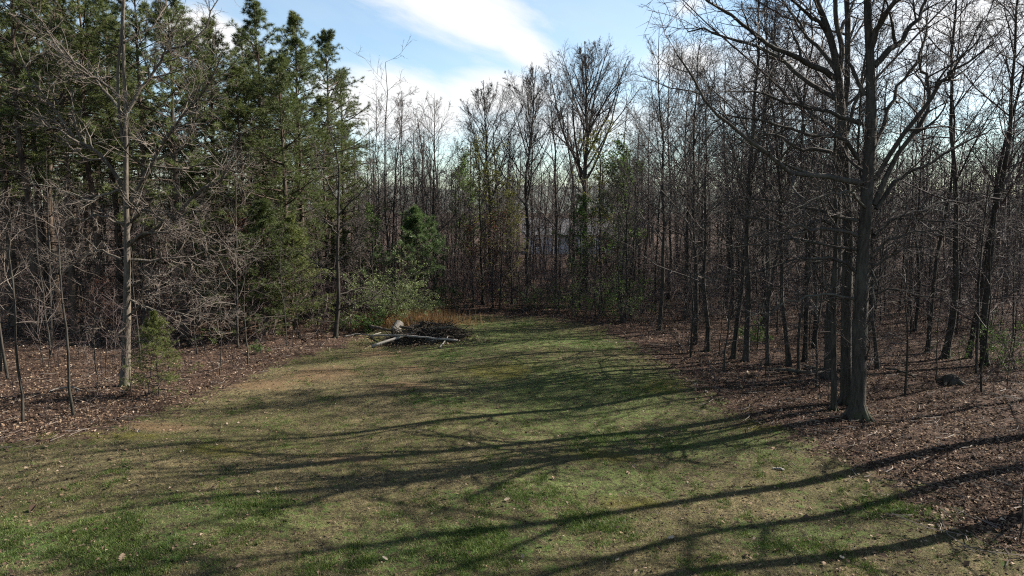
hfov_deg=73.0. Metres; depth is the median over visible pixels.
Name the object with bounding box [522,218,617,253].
house
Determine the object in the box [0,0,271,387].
pale bare tree
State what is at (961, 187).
bare tree
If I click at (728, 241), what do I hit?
bare tree
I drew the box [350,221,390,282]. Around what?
sapling
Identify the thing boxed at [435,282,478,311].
leafy shrub
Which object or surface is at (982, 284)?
bare tree
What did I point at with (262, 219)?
young pine
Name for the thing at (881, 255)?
sapling
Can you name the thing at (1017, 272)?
sapling
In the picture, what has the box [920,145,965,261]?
bare tree
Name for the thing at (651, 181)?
bare tree
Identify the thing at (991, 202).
sapling
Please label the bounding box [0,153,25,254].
bare tree
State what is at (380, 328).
fallen branch
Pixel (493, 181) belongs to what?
bare tree
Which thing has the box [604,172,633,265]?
bare tree
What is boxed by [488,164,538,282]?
bare tree
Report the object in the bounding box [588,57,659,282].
sapling
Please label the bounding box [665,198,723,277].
sapling
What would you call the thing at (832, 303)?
tree
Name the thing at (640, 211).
sapling
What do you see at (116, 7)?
tall pine
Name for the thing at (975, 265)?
sapling
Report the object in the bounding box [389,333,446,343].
rotting debris
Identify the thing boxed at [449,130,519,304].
budding tree
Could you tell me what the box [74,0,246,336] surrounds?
tall pine
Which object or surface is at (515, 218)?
bare tree
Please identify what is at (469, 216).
sapling
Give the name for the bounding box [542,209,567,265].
sapling
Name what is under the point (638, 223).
sapling
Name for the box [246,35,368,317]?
tall pine
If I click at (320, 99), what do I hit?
tall pine
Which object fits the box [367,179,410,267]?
bare tree
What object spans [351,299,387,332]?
leafy shrub
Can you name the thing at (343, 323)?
leafy shrub
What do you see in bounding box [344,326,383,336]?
fallen branch
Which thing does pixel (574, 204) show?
bare tree
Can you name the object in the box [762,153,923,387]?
sapling
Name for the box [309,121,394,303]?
tall pine
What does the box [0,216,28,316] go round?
sapling
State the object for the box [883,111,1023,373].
sapling
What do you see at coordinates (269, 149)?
bare tree
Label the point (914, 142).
bare tree
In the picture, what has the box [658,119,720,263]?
bare tree
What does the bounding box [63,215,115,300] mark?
sapling
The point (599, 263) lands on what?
sapling
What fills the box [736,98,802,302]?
sapling
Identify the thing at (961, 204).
sapling
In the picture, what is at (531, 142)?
bare tree
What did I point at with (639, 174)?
bare tree
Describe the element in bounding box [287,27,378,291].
tall pine
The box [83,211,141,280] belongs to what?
sapling
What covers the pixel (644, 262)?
sapling
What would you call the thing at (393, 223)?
sapling
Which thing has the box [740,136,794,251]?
bare tree
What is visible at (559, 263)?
sapling
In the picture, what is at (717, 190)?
bare tree
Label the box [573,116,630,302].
budding tree
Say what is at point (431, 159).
bare tree
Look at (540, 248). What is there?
sapling
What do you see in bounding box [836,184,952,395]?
sapling
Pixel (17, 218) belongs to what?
sapling
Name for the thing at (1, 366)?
sapling
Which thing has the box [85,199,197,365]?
sapling
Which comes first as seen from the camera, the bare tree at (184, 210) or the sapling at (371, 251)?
the sapling at (371, 251)
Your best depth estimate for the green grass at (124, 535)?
13.23 m
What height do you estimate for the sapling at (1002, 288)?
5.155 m
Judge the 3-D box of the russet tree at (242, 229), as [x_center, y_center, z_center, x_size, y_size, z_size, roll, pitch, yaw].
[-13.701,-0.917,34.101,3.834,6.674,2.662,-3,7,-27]
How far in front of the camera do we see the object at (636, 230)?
38.30 m
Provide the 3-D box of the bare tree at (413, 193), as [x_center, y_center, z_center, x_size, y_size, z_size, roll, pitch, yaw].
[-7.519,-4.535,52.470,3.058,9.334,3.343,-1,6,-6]
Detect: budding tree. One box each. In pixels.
[277,137,340,294]
[344,202,391,307]
[445,151,494,267]
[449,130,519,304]
[477,180,529,303]
[551,193,598,307]
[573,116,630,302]
[580,140,646,304]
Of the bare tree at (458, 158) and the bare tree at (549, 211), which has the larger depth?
the bare tree at (549, 211)
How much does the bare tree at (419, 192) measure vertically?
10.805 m
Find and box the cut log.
[390,320,402,333]
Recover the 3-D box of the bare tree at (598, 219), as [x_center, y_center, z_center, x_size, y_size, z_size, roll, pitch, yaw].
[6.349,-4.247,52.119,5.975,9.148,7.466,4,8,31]
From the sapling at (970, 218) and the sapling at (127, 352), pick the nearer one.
the sapling at (127, 352)
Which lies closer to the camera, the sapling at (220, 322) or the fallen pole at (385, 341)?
the sapling at (220, 322)
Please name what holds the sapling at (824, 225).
on the ground at (430, 383)
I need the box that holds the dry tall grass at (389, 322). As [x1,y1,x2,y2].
[342,307,495,329]
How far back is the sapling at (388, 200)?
52.79 m
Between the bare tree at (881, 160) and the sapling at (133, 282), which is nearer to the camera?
the sapling at (133, 282)
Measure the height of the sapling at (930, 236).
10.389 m
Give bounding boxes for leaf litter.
[0,298,1023,567]
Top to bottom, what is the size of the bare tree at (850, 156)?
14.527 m
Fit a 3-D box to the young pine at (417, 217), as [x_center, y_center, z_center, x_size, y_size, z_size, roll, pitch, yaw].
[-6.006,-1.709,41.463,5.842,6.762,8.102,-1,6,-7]
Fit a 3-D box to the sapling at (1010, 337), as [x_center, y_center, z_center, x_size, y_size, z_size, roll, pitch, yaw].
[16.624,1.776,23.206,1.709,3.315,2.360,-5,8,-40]
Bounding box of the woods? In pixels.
[0,80,1023,277]
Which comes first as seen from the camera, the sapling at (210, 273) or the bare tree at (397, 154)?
the sapling at (210, 273)
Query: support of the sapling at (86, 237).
on the ground at (430, 383)
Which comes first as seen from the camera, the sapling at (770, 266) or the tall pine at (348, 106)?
the sapling at (770, 266)
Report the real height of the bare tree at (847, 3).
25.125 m
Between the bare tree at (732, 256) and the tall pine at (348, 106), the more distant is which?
the tall pine at (348, 106)
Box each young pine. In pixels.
[119,310,202,395]
[175,197,324,343]
[231,213,353,332]
[360,205,458,313]
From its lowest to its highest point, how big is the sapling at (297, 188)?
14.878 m
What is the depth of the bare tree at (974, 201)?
54.82 m
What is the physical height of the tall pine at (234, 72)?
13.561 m
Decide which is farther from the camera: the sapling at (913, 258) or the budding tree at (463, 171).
the budding tree at (463, 171)
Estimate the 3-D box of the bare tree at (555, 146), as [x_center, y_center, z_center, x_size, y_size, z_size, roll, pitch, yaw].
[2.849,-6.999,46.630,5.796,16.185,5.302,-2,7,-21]
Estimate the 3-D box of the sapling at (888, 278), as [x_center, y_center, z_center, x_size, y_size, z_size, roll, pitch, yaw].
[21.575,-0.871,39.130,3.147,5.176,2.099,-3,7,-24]
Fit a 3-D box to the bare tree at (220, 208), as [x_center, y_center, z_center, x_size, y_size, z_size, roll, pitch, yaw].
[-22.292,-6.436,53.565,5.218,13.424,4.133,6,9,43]
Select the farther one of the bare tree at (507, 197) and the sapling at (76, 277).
the bare tree at (507, 197)
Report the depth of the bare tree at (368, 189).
50.69 m
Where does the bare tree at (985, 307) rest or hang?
on the ground at (430, 383)
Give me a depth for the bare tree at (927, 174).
61.72 m
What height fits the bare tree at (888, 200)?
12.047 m
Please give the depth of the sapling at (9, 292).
32.19 m
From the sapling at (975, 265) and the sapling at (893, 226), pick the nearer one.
the sapling at (975, 265)
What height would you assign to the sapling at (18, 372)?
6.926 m
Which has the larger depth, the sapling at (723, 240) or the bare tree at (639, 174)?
the bare tree at (639, 174)
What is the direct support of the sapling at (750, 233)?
on the ground at (430, 383)
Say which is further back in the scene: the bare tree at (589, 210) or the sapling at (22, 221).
the bare tree at (589, 210)
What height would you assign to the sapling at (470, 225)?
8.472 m
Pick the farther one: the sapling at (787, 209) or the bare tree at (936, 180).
the bare tree at (936, 180)
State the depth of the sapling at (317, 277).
33.39 m
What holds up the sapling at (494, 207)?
on the ground at (430, 383)
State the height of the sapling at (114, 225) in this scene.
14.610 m
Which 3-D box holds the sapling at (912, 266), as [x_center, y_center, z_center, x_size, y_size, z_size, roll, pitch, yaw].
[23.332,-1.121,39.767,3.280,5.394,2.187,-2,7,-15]
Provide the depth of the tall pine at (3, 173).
34.80 m
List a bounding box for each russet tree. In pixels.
[84,277,118,342]
[191,201,269,332]
[448,220,485,306]
[470,209,516,307]
[596,240,628,304]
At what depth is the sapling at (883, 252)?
33.99 m
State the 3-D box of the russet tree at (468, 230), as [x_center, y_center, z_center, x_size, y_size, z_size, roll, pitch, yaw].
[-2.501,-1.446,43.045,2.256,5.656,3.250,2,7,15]
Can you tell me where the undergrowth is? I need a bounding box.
[0,230,1023,407]
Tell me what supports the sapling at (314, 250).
on the ground at (430, 383)
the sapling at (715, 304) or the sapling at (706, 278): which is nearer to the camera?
the sapling at (715, 304)
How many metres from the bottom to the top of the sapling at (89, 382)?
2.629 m
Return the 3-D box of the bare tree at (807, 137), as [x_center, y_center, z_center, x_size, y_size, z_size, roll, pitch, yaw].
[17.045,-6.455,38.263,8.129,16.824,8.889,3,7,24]
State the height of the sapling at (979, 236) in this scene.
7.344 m
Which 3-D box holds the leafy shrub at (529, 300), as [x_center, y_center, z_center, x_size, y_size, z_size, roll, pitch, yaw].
[1.185,0.749,41.060,3.809,2.283,2.296,1,6,6]
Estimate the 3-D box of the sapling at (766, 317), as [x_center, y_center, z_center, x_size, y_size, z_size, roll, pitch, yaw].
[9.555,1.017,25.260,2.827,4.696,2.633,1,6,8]
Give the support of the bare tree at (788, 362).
on the ground at (430, 383)
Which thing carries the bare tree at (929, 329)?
on the ground at (430, 383)
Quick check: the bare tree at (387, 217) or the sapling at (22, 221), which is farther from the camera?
the bare tree at (387, 217)
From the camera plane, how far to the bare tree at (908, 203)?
58.42 m
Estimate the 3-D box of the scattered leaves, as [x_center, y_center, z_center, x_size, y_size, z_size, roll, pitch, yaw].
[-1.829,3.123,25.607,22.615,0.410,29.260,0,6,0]
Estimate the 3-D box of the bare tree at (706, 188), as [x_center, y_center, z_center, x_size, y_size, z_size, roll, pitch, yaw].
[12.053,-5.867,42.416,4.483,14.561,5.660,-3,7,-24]
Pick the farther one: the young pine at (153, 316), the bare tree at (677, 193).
the bare tree at (677, 193)
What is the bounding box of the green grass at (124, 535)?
[0,323,1017,575]
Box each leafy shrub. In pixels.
[248,341,269,353]
[304,246,438,332]
[333,312,358,330]
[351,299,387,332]
[374,274,436,320]
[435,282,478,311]
[502,283,563,312]
[545,278,598,313]
[562,273,656,318]
[585,269,668,323]
[738,317,773,344]
[929,310,1023,371]
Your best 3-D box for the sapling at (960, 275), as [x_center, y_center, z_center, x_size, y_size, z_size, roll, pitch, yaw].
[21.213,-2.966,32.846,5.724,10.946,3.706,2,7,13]
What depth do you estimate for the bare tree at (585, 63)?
48.84 m
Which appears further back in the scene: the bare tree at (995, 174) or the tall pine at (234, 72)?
the bare tree at (995, 174)
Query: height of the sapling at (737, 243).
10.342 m
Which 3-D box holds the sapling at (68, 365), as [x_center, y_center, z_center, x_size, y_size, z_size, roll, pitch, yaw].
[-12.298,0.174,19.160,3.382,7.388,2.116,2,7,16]
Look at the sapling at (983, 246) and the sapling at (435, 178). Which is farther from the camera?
the sapling at (435, 178)
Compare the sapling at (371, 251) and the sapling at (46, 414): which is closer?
the sapling at (46, 414)
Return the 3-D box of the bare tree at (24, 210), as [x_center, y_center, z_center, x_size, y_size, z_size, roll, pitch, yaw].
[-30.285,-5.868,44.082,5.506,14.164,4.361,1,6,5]
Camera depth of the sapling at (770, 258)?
37.99 m
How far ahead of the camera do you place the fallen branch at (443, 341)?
31.16 m
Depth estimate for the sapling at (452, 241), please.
48.61 m
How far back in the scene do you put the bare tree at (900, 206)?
49.69 m
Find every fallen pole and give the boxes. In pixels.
[368,334,457,340]
[371,326,435,347]
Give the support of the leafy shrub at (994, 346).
on the ground at (430, 383)
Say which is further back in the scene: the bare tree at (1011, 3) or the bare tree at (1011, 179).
the bare tree at (1011, 179)
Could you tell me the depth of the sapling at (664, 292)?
39.11 m
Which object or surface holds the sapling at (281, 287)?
on the ground at (430, 383)
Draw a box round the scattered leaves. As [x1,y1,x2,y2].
[0,318,1023,575]
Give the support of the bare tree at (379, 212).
on the ground at (430, 383)
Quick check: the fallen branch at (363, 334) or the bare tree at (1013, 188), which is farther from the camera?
the bare tree at (1013, 188)
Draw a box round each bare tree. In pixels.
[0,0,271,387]
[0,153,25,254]
[1,128,84,281]
[1,142,45,265]
[53,174,64,255]
[53,177,121,271]
[76,168,119,268]
[151,156,211,307]
[153,114,199,252]
[164,148,200,274]
[203,124,232,272]
[223,99,281,277]
[244,87,291,245]
[248,133,305,282]
[291,115,401,337]
[308,152,375,238]
[317,126,340,245]
[327,152,370,266]
[329,140,403,285]
[341,186,389,316]
[354,87,418,293]
[363,92,431,293]
[364,175,396,272]
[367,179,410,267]
[375,182,397,270]
[377,169,392,266]
[378,76,435,277]
[385,150,464,261]
[396,120,440,285]
[396,158,419,276]
[397,91,466,299]
[397,171,429,238]
[398,161,444,273]
[418,149,449,265]
[421,186,450,286]
[433,136,481,282]
[437,169,468,254]
[438,160,472,281]
[440,170,464,273]
[452,79,534,292]
[461,149,498,261]
[472,63,568,300]
[474,135,511,241]
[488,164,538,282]
[493,170,521,239]
[496,154,602,289]
[499,171,522,269]
[500,142,551,250]
[503,179,537,268]
[514,144,548,277]
[516,65,597,299]
[519,154,552,265]
[529,153,570,254]
[532,167,562,265]
[534,36,647,293]
[541,151,587,309]
[553,131,609,268]
[553,152,601,257]
[574,176,620,278]
[579,40,789,351]
[579,160,609,274]
[579,177,603,271]
[587,129,682,314]
[588,39,729,299]
[597,124,667,263]
[597,153,654,317]
[600,83,667,288]
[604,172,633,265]
[612,25,713,330]
[614,110,678,288]
[615,150,653,283]
[617,0,787,344]
[618,134,654,256]
[620,96,683,310]
[631,28,810,308]
[632,146,661,251]
[639,0,1023,379]
[645,45,744,320]
[655,116,733,291]
[656,41,741,325]
[657,155,681,267]
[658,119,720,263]
[659,126,696,266]
[661,139,711,262]
[674,72,753,303]
[675,0,910,361]
[676,113,795,279]
[676,145,712,263]
[681,0,850,330]
[683,0,819,358]
[685,70,793,319]
[686,113,754,287]
[701,54,795,303]
[706,0,843,366]
[706,118,741,261]
[708,140,728,269]
[717,0,864,361]
[717,45,830,308]
[721,91,831,275]
[722,2,851,364]
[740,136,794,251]
[744,27,898,287]
[757,42,905,348]
[761,60,887,282]
[766,80,856,373]
[769,138,832,271]
[771,123,812,278]
[772,44,861,298]
[775,66,903,274]
[790,0,968,368]
[804,2,976,331]
[809,55,925,369]
[811,0,1023,358]
[822,123,914,297]
[824,78,907,272]
[834,0,1023,67]
[850,39,1002,282]
[874,28,974,331]
[879,130,984,259]
[879,147,925,292]
[880,82,948,310]
[887,136,980,258]
[889,176,931,267]
[891,0,1023,366]
[893,171,928,260]
[894,0,1023,351]
[902,157,941,282]
[916,158,948,277]
[918,0,1023,358]
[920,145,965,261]
[933,167,974,290]
[937,152,1000,277]
[939,137,984,268]
[943,59,1023,311]
[949,145,989,239]
[952,179,996,298]
[968,138,1023,302]
[970,139,1021,278]
[974,143,1023,274]
[980,107,1023,232]
[980,131,1023,266]
[990,133,1023,254]
[999,177,1023,278]
[1005,55,1023,294]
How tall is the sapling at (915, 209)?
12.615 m
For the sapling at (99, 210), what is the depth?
53.35 m
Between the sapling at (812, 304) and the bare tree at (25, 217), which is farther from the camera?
the bare tree at (25, 217)
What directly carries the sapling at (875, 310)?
on the ground at (430, 383)
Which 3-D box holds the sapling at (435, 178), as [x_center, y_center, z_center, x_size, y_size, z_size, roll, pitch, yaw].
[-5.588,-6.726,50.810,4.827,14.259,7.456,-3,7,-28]
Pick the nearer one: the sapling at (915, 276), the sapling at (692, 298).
the sapling at (692, 298)
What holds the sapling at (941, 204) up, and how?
on the ground at (430, 383)
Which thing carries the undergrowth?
on the ground at (430, 383)
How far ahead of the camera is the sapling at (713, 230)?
53.96 m
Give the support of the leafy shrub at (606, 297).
on the ground at (430, 383)
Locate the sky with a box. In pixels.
[0,0,1023,200]
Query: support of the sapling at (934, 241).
on the ground at (430, 383)
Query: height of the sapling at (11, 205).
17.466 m
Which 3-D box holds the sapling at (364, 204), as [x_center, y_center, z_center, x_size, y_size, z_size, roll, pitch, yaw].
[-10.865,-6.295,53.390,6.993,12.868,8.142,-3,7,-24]
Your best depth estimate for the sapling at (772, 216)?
44.43 m
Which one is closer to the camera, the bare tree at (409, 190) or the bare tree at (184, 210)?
the bare tree at (184, 210)
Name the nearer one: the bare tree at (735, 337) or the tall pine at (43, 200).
the bare tree at (735, 337)
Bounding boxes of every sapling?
[0,96,75,250]
[0,125,57,378]
[0,154,80,254]
[0,166,88,354]
[0,172,55,246]
[0,181,60,421]
[0,187,33,371]
[0,188,17,297]
[0,205,38,336]
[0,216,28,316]
[1,134,103,346]
[1,183,60,283]
[7,106,106,269]
[10,279,66,367]
[12,167,102,415]
[14,184,82,289]
[16,158,109,279]
[27,174,106,293]
[31,394,56,423]
[51,255,94,302]
[53,249,92,326]
[55,118,146,299]
[56,162,121,256]
[56,177,121,294]
[56,183,120,296]
[61,190,114,315]
[63,170,115,309]
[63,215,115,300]
[66,254,139,391]
[76,337,111,420]
[78,284,139,361]
[81,208,122,308]
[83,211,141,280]
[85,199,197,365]
[87,136,158,327]
[87,206,152,297]
[95,158,155,299]
[99,232,179,334]
[103,179,177,312]
[108,154,224,345]
[109,169,174,310]
[109,314,155,400]
[133,148,170,287]
[135,136,200,322]
[141,235,175,304]
[146,258,222,353]
[158,373,174,398]
[173,196,256,339]
[187,115,291,347]
[198,118,258,278]
[201,263,246,374]
[202,243,285,363]
[236,85,363,300]
[241,206,308,331]
[253,221,307,345]
[273,252,321,337]
[289,187,332,323]
[294,224,351,336]
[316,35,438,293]
[322,245,361,317]
[329,243,360,333]
[331,139,383,289]
[340,140,399,285]
[343,199,404,307]
[349,104,412,249]
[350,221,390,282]
[352,144,403,288]
[352,165,418,292]
[366,139,413,258]
[387,231,422,279]
[391,173,464,264]
[392,120,482,255]
[395,167,457,295]
[396,101,463,288]
[418,172,464,304]
[418,211,473,310]
[423,168,489,284]
[429,141,505,290]
[434,209,473,281]
[445,158,496,285]
[445,177,490,293]
[457,184,501,300]
[459,114,549,283]
[459,128,525,271]
[468,142,514,284]
[479,174,528,310]
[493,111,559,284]
[495,193,543,275]
[504,192,563,302]
[517,163,600,312]
[523,227,558,280]
[534,207,581,268]
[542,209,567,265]
[562,184,609,285]
[563,91,703,306]
[569,192,617,316]
[575,226,620,309]
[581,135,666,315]
[585,170,642,289]
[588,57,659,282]
[588,198,648,319]
[589,166,680,322]
[613,163,678,260]
[615,148,659,267]
[619,128,685,277]
[619,215,671,312]
[621,167,732,356]
[625,178,681,294]
[628,148,672,261]
[641,163,685,271]
[643,214,714,289]
[648,212,701,309]
[653,269,679,313]
[660,149,743,284]
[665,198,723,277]
[667,234,726,311]
[677,209,785,371]
[679,165,760,304]
[683,208,727,309]
[685,242,725,310]
[688,254,751,354]
[699,159,750,283]
[700,107,793,294]
[706,234,725,296]
[707,193,755,272]
[708,126,759,287]
[709,158,769,289]
[709,196,786,350]
[716,116,800,264]
[729,255,813,375]
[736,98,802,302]
[737,192,801,322]
[739,171,800,333]
[741,157,788,271]
[749,170,816,269]
[750,207,797,296]
[751,76,811,299]
[761,189,821,305]
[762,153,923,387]
[774,356,792,384]
[784,246,819,317]
[785,219,832,329]
[790,237,852,350]
[799,155,854,285]
[802,263,842,317]
[810,104,904,294]
[818,120,934,318]
[824,317,885,360]
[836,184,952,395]
[839,288,894,345]
[855,130,929,321]
[857,178,928,310]
[873,162,913,270]
[873,169,970,333]
[873,206,907,322]
[874,227,889,287]
[877,136,983,305]
[879,130,962,285]
[881,137,929,276]
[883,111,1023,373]
[883,186,963,309]
[884,233,905,315]
[894,152,948,284]
[894,215,961,298]
[894,262,988,379]
[895,218,943,307]
[899,137,971,319]
[899,223,930,311]
[904,118,1021,334]
[908,143,1023,277]
[915,187,973,308]
[916,120,998,287]
[918,189,1023,391]
[920,231,995,311]
[924,181,951,289]
[929,134,1006,288]
[938,216,977,290]
[943,167,1023,303]
[943,189,1018,272]
[943,208,1016,301]
[946,146,1023,284]
[950,199,1017,292]
[963,131,1023,296]
[969,132,1023,282]
[970,214,1022,325]
[970,234,1023,341]
[970,235,1022,301]
[973,264,1023,334]
[977,127,1023,256]
[978,294,1023,387]
[979,111,1023,267]
[979,138,1023,294]
[985,399,1023,537]
[986,174,1023,339]
[991,175,1023,290]
[993,261,1023,355]
[997,245,1023,315]
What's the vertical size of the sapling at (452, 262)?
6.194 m
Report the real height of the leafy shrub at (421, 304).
3.279 m
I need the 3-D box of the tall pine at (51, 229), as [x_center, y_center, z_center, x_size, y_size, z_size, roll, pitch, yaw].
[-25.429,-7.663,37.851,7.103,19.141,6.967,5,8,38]
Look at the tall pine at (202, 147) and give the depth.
55.53 m
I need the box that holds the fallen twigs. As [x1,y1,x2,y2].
[0,312,1023,565]
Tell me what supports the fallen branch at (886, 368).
on the ground at (430, 383)
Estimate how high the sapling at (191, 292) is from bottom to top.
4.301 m
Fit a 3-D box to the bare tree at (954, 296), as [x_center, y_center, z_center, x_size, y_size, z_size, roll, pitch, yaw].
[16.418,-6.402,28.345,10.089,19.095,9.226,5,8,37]
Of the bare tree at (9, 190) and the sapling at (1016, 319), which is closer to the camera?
the sapling at (1016, 319)
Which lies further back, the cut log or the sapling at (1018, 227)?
the sapling at (1018, 227)
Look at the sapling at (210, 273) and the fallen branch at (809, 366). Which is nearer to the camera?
the fallen branch at (809, 366)
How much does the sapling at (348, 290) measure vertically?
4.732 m
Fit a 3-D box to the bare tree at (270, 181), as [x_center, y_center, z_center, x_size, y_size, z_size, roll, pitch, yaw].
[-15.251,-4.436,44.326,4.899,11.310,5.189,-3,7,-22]
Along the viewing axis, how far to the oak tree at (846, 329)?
20.71 m
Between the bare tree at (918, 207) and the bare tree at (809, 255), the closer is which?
the bare tree at (809, 255)
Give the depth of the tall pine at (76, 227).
43.20 m
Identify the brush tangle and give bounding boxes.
[380,306,472,344]
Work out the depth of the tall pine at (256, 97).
50.80 m
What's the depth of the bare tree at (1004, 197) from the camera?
61.96 m
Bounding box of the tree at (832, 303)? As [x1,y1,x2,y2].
[776,79,911,411]
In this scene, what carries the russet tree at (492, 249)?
on the ground at (430, 383)
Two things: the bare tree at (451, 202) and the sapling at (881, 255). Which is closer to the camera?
the sapling at (881, 255)
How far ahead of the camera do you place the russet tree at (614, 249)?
44.07 m
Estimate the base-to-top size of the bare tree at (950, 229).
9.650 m
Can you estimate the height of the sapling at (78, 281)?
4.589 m
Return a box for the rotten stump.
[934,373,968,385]
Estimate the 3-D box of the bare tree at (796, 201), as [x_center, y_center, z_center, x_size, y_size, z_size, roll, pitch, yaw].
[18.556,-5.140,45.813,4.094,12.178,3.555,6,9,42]
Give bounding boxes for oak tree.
[617,0,1023,422]
[648,0,912,405]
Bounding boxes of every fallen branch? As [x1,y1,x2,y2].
[49,386,79,391]
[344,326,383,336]
[369,325,395,333]
[431,339,458,343]
[767,367,822,375]
[804,364,839,370]
[885,367,915,379]
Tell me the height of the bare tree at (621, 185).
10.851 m
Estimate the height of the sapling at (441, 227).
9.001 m
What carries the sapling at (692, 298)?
on the ground at (430, 383)
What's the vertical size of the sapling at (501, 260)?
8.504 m
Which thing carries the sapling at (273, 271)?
on the ground at (430, 383)
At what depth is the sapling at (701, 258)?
41.47 m
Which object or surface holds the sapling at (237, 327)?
on the ground at (430, 383)
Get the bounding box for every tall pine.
[0,0,26,238]
[0,0,105,329]
[0,0,112,317]
[0,0,113,336]
[0,0,147,333]
[0,0,162,330]
[0,4,85,325]
[0,14,84,297]
[0,42,36,296]
[2,10,113,306]
[12,70,102,255]
[17,74,76,261]
[35,0,174,324]
[39,38,134,299]
[53,0,209,335]
[53,16,164,268]
[55,43,146,294]
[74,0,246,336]
[75,35,181,305]
[99,67,171,241]
[100,64,179,288]
[128,27,282,325]
[145,14,287,318]
[151,60,304,329]
[158,51,254,292]
[174,72,230,269]
[195,52,341,327]
[200,29,292,278]
[204,0,327,319]
[221,45,302,197]
[227,74,279,207]
[242,10,345,229]
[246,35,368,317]
[277,93,368,306]
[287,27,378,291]
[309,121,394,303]
[314,69,382,276]
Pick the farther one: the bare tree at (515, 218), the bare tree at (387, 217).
the bare tree at (387, 217)
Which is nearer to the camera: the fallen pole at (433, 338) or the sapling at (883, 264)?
the fallen pole at (433, 338)
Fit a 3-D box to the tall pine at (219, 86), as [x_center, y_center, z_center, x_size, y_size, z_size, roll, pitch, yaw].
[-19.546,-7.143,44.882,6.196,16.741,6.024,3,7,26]
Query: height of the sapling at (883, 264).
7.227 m
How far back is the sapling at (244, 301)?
26.93 m
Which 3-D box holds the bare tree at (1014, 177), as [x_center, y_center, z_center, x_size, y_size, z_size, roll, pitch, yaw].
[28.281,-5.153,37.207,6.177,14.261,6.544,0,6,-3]
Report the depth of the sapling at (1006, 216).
45.69 m
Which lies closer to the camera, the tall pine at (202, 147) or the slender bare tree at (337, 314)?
the slender bare tree at (337, 314)
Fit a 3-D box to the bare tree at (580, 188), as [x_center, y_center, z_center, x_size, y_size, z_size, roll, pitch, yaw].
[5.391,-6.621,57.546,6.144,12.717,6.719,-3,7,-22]
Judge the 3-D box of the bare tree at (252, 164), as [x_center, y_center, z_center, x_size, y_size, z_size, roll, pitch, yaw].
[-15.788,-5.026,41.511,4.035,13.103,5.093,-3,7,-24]
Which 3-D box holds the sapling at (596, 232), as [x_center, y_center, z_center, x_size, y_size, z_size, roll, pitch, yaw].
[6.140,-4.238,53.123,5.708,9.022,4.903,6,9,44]
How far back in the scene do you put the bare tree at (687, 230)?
36.83 m
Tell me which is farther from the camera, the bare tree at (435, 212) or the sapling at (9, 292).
the bare tree at (435, 212)
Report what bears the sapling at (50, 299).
on the ground at (430, 383)
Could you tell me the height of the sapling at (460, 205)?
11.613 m
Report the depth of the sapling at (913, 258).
33.57 m
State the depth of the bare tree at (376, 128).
46.34 m
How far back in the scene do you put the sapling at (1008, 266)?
35.48 m
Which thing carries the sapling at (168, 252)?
on the ground at (430, 383)
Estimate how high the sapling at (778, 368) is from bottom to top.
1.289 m
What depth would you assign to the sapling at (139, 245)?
40.55 m
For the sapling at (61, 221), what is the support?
on the ground at (430, 383)
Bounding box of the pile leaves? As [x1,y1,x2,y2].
[306,331,536,354]
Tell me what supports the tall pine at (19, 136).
on the ground at (430, 383)
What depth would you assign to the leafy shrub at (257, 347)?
29.32 m
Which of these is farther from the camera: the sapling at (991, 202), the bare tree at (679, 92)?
the sapling at (991, 202)
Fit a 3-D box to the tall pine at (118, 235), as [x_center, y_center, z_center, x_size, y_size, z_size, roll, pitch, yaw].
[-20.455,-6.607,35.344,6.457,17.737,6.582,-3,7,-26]
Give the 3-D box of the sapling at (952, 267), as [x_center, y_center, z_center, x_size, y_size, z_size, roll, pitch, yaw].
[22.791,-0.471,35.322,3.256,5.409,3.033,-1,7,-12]
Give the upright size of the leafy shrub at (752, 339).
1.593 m
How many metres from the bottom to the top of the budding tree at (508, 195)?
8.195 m
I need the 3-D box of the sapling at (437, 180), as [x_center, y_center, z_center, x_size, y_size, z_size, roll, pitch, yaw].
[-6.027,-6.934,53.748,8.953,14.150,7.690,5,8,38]
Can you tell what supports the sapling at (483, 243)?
on the ground at (430, 383)
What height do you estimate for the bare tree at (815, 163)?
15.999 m
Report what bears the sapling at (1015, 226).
on the ground at (430, 383)
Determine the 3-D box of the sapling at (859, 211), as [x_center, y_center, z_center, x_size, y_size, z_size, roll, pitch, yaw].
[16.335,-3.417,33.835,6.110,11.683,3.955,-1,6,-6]
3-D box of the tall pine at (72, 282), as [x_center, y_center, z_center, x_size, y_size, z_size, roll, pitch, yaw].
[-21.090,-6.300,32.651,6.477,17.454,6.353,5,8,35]
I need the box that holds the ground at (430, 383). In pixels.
[0,213,1023,575]
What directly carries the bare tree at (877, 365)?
on the ground at (430, 383)
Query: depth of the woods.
75.01 m
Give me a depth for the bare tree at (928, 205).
47.56 m
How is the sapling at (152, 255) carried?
on the ground at (430, 383)
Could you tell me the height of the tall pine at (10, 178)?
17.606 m
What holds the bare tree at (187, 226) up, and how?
on the ground at (430, 383)
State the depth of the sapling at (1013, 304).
25.48 m
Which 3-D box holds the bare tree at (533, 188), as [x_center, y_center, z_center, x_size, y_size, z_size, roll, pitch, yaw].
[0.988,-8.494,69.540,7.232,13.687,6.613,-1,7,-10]
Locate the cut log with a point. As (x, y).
(397, 323)
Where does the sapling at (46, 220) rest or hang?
on the ground at (430, 383)
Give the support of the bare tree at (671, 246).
on the ground at (430, 383)
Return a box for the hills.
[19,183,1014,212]
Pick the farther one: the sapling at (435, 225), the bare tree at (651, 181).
the bare tree at (651, 181)
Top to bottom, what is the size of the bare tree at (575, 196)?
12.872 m
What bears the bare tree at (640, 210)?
on the ground at (430, 383)
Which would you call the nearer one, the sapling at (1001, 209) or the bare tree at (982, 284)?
the bare tree at (982, 284)

